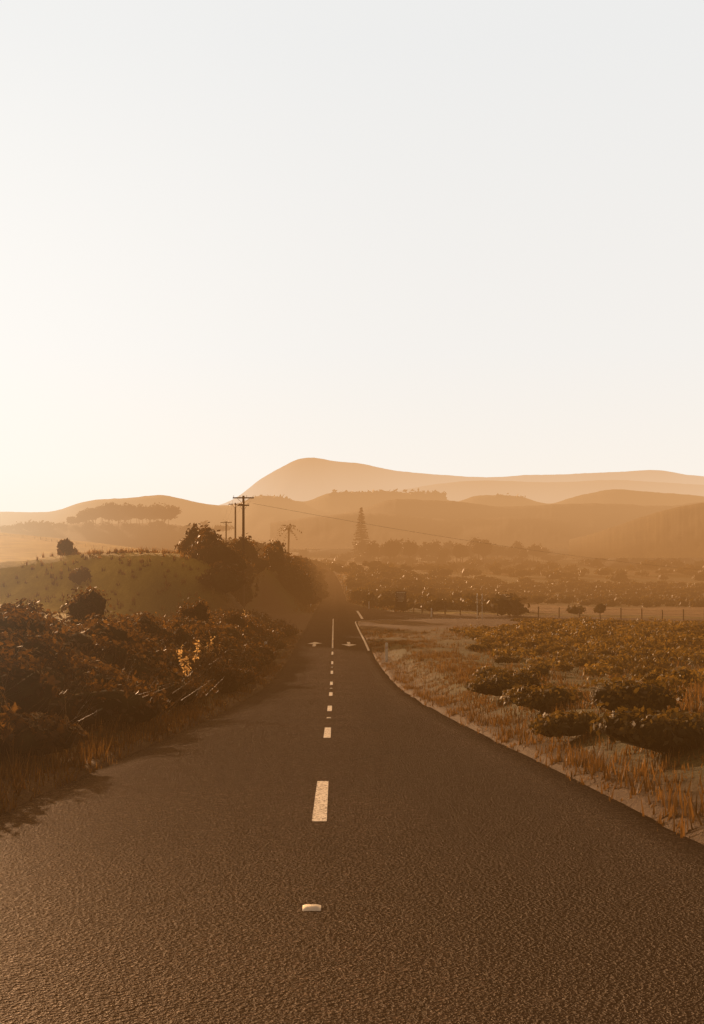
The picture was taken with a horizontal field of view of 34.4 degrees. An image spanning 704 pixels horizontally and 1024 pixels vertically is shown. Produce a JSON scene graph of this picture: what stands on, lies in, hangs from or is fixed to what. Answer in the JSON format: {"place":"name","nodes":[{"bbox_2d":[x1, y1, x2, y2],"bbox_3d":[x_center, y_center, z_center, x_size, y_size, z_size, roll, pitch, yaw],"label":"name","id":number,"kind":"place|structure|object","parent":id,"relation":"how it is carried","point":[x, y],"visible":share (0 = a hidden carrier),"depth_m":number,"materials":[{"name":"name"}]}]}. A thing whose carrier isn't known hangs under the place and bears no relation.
{"place":"outdoors","nodes":[
{"label":"outdoors","id":0,"kind":"place"},
{"bbox_2d":[0,556,703,1023],"bbox_3d":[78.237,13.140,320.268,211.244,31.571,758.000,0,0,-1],"label":"road","id":1,"kind":"structure","parent":0,"point":[438,868],"depth_m":6.95,"materials":[{"name":"grey asphalt"}]},
{"bbox_2d":[302,688,331,910],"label":"road reflectors","id":2,"kind":"object","parent":1,"relation":"on","point":[311,907],"visible":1,"depth_m":6.08,"materials":[{"name":"white plastic"}]},
{"bbox_2d":[308,611,462,820],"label":"road markings","id":3,"kind":"object","parent":1,"relation":"on","point":[320,806],"visible":0.96,"depth_m":11.36,"materials":[{"name":"paint"}]},
{"bbox_2d":[0,458,703,557],"bbox_3d":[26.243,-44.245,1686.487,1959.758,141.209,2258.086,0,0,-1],"label":"distant hills","id":4,"kind":"structure","parent":0,"point":[646,514],"depth_m":987.49,"materials":[{"name":"brown"}]},
{"bbox_2d":[0,533,703,844],"bbox_3d":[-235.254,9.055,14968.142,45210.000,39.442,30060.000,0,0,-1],"label":"ground","id":5,"kind":"structure","parent":0,"point":[274,600],"depth_m":113.89,"materials":[{"name":"brown soil"}]},
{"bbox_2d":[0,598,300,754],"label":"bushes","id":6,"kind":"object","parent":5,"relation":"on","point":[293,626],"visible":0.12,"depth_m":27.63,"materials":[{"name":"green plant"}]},
{"bbox_2d":[0,522,328,757],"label":"roadside hedge","id":7,"kind":"object","parent":5,"relation":"on","point":[59,733],"visible":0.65,"depth_m":32.13,"materials":[{"name":"green plant"}]},
{"bbox_2d":[220,496,253,607],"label":"utility poles","id":8,"kind":"object","parent":5,"relation":"on","point":[243,505],"visible":0.62,"depth_m":129.90,"materials":[{"name":"brown wood"}]},
{"bbox_2d":[2,496,696,569],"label":"power lines","id":9,"kind":"object","parent":8,"relation":"attached to","point":[341,519],"visible":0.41,"depth_m":166.71,"materials":[{"name":"grey metal"}]},
{"bbox_2d":[78,513,559,565],"bbox_3d":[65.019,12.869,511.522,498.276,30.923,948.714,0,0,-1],"label":"tree trunks","id":10,"kind":"object","parent":5,"relation":"on","point":[289,541],"visible":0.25,"depth_m":631.04,"materials":[{"name":"brown plant"}]},
{"bbox_2d":[0,491,703,757],"bbox_3d":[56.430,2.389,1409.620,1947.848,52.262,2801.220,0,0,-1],"label":"bushes","id":11,"kind":"object","parent":5,"relation":"on","point":[110,702],"visible":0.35,"depth_m":42.59,"materials":[{"name":"green plant"}]},
{"bbox_2d":[176,609,251,675],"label":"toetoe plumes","id":12,"kind":"object","parent":11,"relation":"on","point":[187,658],"visible":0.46,"depth_m":29.58,"materials":[{"name":"beige plant"}]},
{"bbox_2d":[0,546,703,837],"bbox_3d":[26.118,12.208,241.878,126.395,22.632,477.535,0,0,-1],"label":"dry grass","id":13,"kind":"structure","parent":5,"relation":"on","point":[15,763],"depth_m":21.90,"materials":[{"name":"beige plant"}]},
{"bbox_2d":[0,488,703,616],"bbox_3d":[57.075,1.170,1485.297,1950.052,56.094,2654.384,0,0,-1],"label":"trees","id":14,"kind":"object","parent":5,"relation":"on","point":[419,581],"visible":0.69,"depth_m":402.12,"materials":[{"name":"green plant"}]},
{"bbox_2d":[40,537,698,619],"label":"fence posts","id":15,"kind":"object","parent":5,"relation":"on","point":[579,608],"visible":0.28,"depth_m":157.01,"materials":[{"name":"brown wood"}]},
{"bbox_2d":[264,587,482,661],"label":"marker posts","id":16,"kind":"object","parent":5,"relation":"on","point":[386,651],"visible":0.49,"depth_m":71.37,"materials":[{"name":"white plastic"}]},
{"bbox_2d":[395,591,405,607],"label":"road sign","id":17,"kind":"object","parent":5,"relation":"on","point":[400,604],"visible":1,"depth_m":175.13,"materials":[{"name":"metal"}]},
{"bbox_2d":[449,616,703,752],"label":"scrub","id":18,"kind":"object","parent":5,"relation":"on","point":[678,640],"visible":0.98,"depth_m":53.98,"materials":[{"name":"green plant"}]},
{"bbox_2d":[0,0,703,511],"label":"sky","id":19,"kind":"structure","parent":0,"point":[241,241],"materials":[{"name":"white"}]}
]}

